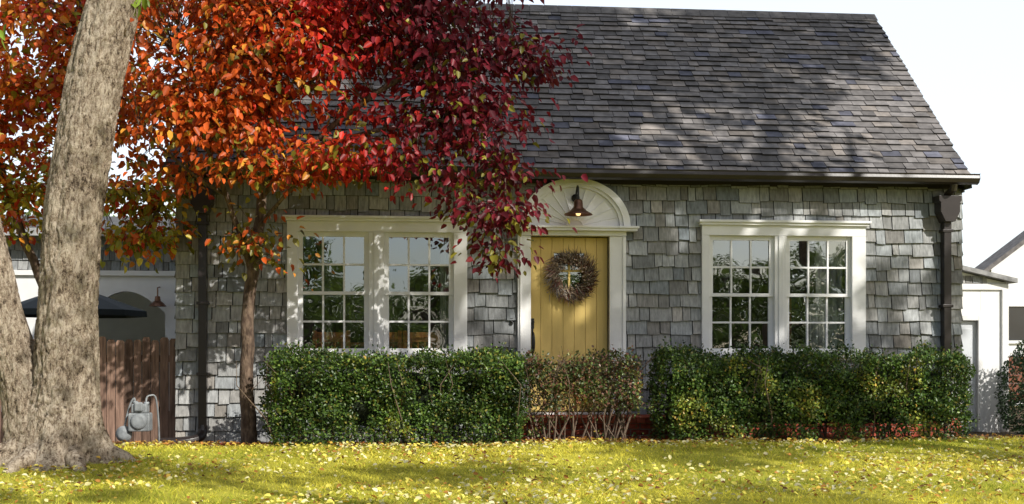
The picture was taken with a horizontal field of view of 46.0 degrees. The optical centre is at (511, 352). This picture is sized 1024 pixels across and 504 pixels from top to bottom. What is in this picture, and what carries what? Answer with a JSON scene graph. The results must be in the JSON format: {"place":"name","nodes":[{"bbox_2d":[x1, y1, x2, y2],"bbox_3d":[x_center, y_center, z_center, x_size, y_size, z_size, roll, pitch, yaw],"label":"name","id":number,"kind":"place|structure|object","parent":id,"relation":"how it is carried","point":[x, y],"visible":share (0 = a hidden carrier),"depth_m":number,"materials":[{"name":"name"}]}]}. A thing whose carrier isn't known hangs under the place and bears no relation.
{"place":"outdoors","nodes":[
{"label":"outdoors","id":0,"kind":"place"},
{"bbox_2d":[1,270,175,411],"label":"walls","id":1,"kind":"structure","parent":0,"point":[137,289],"depth_m":19.56,"materials":[{"name":"white paint"}]},
{"bbox_2d":[3,215,175,235],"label":"roof","id":2,"kind":"structure","parent":1,"relation":"on","point":[115,220],"depth_m":20.05,"materials":[{"name":"concrete"}]},
{"bbox_2d":[6,235,175,270],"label":"shingles","id":3,"kind":"object","parent":1,"relation":"attached to","point":[19,259],"visible":0.2,"depth_m":19.45,"materials":[{"name":"paint"}]},
{"bbox_2d":[149,286,166,306],"bbox_3d":[-5.680,-0.906,19.345,0.278,0.332,0.280,0,0,41],"label":"barn lamp","id":4,"kind":"object","parent":1,"relation":"attached to","point":[157,302],"visible":1,"depth_m":19.30,"materials":[{"name":"orange metal"}]},
{"bbox_2d":[0,406,1023,503],"bbox_3d":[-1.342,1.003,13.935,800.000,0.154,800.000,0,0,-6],"label":"ground","id":5,"kind":"structure","parent":0,"point":[448,481],"depth_m":10.27,"materials":[{"name":"green plant"}]},
{"bbox_2d":[0,147,122,215],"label":"background tree","id":6,"kind":"object","parent":5,"relation":"on","point":[28,212],"visible":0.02,"depth_m":28.88,"materials":[{"name":"green plant"}]},
{"bbox_2d":[0,0,149,472],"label":"shade tree","id":7,"kind":"object","parent":5,"relation":"on","point":[50,397],"visible":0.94,"depth_m":10.86,"materials":[{"name":"brown plant"}]},
{"bbox_2d":[21,294,146,317],"bbox_3d":[-6.078,0.060,16.694,1.829,2.000,1.829,0,0,6],"label":"patio umbrella","id":8,"kind":"object","parent":5,"relation":"on","point":[109,307],"visible":0.29,"depth_m":16.32,"materials":[{"name":"fabric"}]},
{"bbox_2d":[0,337,175,442],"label":"wooden fence","id":9,"kind":"object","parent":5,"relation":"on","point":[146,358],"visible":0.3,"depth_m":13.95,"materials":[{"name":"brown wood"}]},
{"bbox_2d":[0,0,216,284],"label":"orange autumn tree","id":10,"kind":"object","parent":5,"relation":"on","point":[16,102],"visible":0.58,"depth_m":13.35,"materials":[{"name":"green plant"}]},
{"bbox_2d":[116,394,159,442],"bbox_3d":[-4.087,0.760,13.205,0.473,0.604,0.243,0,0,-20],"label":"gas meter","id":11,"kind":"object","parent":5,"relation":"on","point":[140,417],"visible":0.98,"depth_m":13.14,"materials":[{"name":"grey metal"}]},
{"bbox_2d":[50,0,591,446],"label":"red autumn tree","id":12,"kind":"object","parent":5,"relation":"on","point":[248,26],"visible":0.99,"depth_m":12.03,"materials":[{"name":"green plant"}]},
{"bbox_2d":[236,338,531,447],"bbox_3d":[-1.310,0.444,12.783,3.054,1.186,1.221,0,0,-6],"label":"hedge","id":13,"kind":"object","parent":5,"relation":"on","point":[333,397],"visible":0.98,"depth_m":12.45,"materials":[{"name":"green plant"}]},
{"bbox_2d":[0,433,1023,503],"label":"fallen leaves","id":14,"kind":"object","parent":5,"relation":"on","point":[595,441],"visible":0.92,"depth_m":10.35,"materials":[{"name":"yellow plant"}]},
{"bbox_2d":[178,181,956,442],"bbox_3d":[0.546,-1.785,16.880,9.253,5.790,5.500,0,0,-6],"label":"wall backing","id":15,"kind":"object","parent":5,"relation":"on","point":[492,277],"depth_m":14.03,"materials":[{"name":"grey"}]},
{"bbox_2d":[165,2,970,173],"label":"roof shingles","id":16,"kind":"object","parent":15,"relation":"on","point":[825,84],"visible":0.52,"depth_m":15.22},
{"bbox_2d":[531,237,606,410],"bbox_3d":[0.665,-0.333,14.222,0.927,2.045,0.055,0,0,-6],"label":"front door","id":17,"kind":"structure","parent":15,"relation":"attached to","point":[581,328],"depth_m":14.20,"materials":[{"name":"yellow paint"}]},
{"bbox_2d":[510,318,534,354],"bbox_3d":[0.121,-0.170,14.091,0.307,0.460,0.110,0,0,-12],"label":"door hardware","id":18,"kind":"object","parent":17,"relation":"attached to","point":[533,334],"depth_m":14.11,"materials":[{"name":"black metal"}]},
{"bbox_2d":[542,244,600,305],"bbox_3d":[0.693,-0.895,14.107,0.715,0.741,0.173,0,0,-6],"label":"door wreath","id":19,"kind":"object","parent":17,"relation":"attached to","point":[571,292],"depth_m":14.10,"materials":[{"name":"brown plant"}]},
{"bbox_2d":[172,83,971,442],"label":"wall shingles","id":20,"kind":"object","parent":15,"relation":"attached to","point":[660,305],"depth_m":14.19,"materials":[{"name":"paint"}]},
{"bbox_2d":[160,162,980,445],"bbox_3d":[0.788,-0.543,13.941,9.458,3.193,0.388,0,0,-6],"label":"gutter and downspouts","id":21,"kind":"object","parent":20,"relation":"attached to","point":[947,208],"visible":0.77,"depth_m":13.97,"materials":[{"name":"brown metal"}]},
{"bbox_2d":[517,179,639,414],"label":"door surround","id":22,"kind":"object","parent":20,"relation":"attached to","point":[605,206],"visible":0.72,"depth_m":14.06,"materials":[{"name":"white paint"}]},
{"bbox_2d":[571,185,579,201],"bbox_3d":[0.752,-1.835,13.956,0.100,0.191,0.222,0,0,-6],"label":"lamp arm","id":23,"kind":"object","parent":22,"relation":"attached to","point":[575,196],"visible":0.97,"depth_m":14.01},
{"bbox_2d":[564,199,592,216],"bbox_3d":[0.761,-1.671,13.857,0.330,0.182,0.330,0,0,-6],"label":"lamp shade","id":24,"kind":"object","parent":23,"relation":"attached to","point":[578,207],"visible":1,"depth_m":13.81,"materials":[{"name":"brown metal"}]},
{"bbox_2d":[303,237,844,411],"bbox_3d":[0.546,-0.540,16.880,8.993,2.800,5.240,0,0,-6],"label":"interior","id":25,"kind":"object","parent":15,"relation":"attached to","point":[354,280],"depth_m":17.16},
{"bbox_2d":[312,298,790,348],"bbox_3d":[0.595,0.015,14.866,6.015,1.410,0.824,0,0,-8],"label":"dining furniture","id":26,"kind":"object","parent":25,"relation":"on","point":[417,339],"visible":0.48,"depth_m":14.21,"materials":[{"name":"brown wood"}]},
{"bbox_2d":[440,238,842,348],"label":"curtains","id":27,"kind":"object","parent":25,"relation":"attached to","point":[816,332],"visible":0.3,"depth_m":14.67,"materials":[{"name":"fabric"}]},
{"bbox_2d":[282,215,871,360],"bbox_3d":[0.828,-0.735,14.107,6.914,1.660,0.175,0,0,-6],"label":"window casing","id":28,"kind":"object","parent":15,"relation":"attached to","point":[377,227],"depth_m":13.95,"materials":[{"name":"white wood"}]},
{"bbox_2d":[298,232,849,353],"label":"window sashes","id":29,"kind":"object","parent":28,"relation":"in","point":[730,295],"depth_m":14.00,"materials":[{"name":"white wood"}]},
{"bbox_2d":[193,414,960,445],"bbox_3d":[0.841,0.902,13.817,9.253,0.355,0.665,0,0,-6],"label":"brick porch","id":30,"kind":"object","parent":5,"relation":"on","point":[643,418],"visible":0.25,"depth_m":13.58,"materials":[{"name":"brown brick"}]},
{"bbox_2d":[514,344,661,442],"bbox_3d":[0.804,0.473,12.957,1.633,1.126,0.942,0,0,-6],"label":"hedge","id":31,"kind":"object","parent":5,"relation":"on","point":[576,374],"visible":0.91,"depth_m":12.82,"materials":[{"name":"green plant"}]},
{"bbox_2d":[496,421,961,442],"bbox_3d":[2.638,0.938,14.009,5.628,0.345,0.614,0,0,-6],"label":"porch mortar","id":32,"kind":"object","parent":5,"relation":"on","point":[676,424],"visible":0.11,"depth_m":13.59,"materials":[{"name":"grey concrete"}]},
{"bbox_2d":[646,336,979,442],"bbox_3d":[3.283,0.426,13.287,3.758,1.220,1.210,0,0,-6],"label":"hedge","id":33,"kind":"object","parent":5,"relation":"on","point":[704,392],"visible":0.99,"depth_m":12.95,"materials":[{"name":"green plant"}]},
{"bbox_2d":[961,265,1017,431],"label":"white shed","id":34,"kind":"structure","parent":5,"relation":"on","point":[985,323],"depth_m":16.18,"materials":[{"name":"paint"}]},
{"bbox_2d":[961,321,974,430],"bbox_3d":[5.990,0.320,16.199,0.470,1.480,0.040,0,0,-6],"label":"door","id":35,"kind":"structure","parent":34,"relation":"in","point":[968,327],"depth_m":16.19,"materials":[{"name":"grey paint"}]},
{"bbox_2d":[994,339,1023,435],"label":"evergreen bush","id":36,"kind":"object","parent":5,"relation":"on","point":[1018,358],"visible":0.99,"depth_m":15.49,"materials":[{"name":"green plant"}]},
{"bbox_2d":[0,0,1023,267],"label":"sky","id":37,"kind":"structure","parent":0,"point":[965,58],"materials":[{"name":"white"}]},
{"bbox_2d":[198,10,860,167],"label":"roof deck","id":38,"kind":"structure","parent":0,"point":[524,100],"depth_m":14.85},
{"bbox_2d":[989,245,1023,403],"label":"walls","id":39,"kind":"structure","parent":0,"point":[1012,265],"depth_m":24.07,"materials":[{"name":"white paint"}]},
{"bbox_2d":[975,231,1023,270],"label":"roof","id":40,"kind":"structure","parent":39,"relation":"attached to","point":[1002,253],"depth_m":24.01,"materials":[{"name":"concrete"}]},
{"bbox_2d":[1009,306,1023,340],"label":"window","id":41,"kind":"structure","parent":39,"relation":"attached to","point":[1016,323],"depth_m":24.06,"materials":[{"name":"grey glass"}]},
{"bbox_2d":[1009,357,1023,399],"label":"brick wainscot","id":42,"kind":"object","parent":39,"relation":"attached to","point":[1016,388],"depth_m":24.04,"materials":[{"name":"brick"}]}
]}

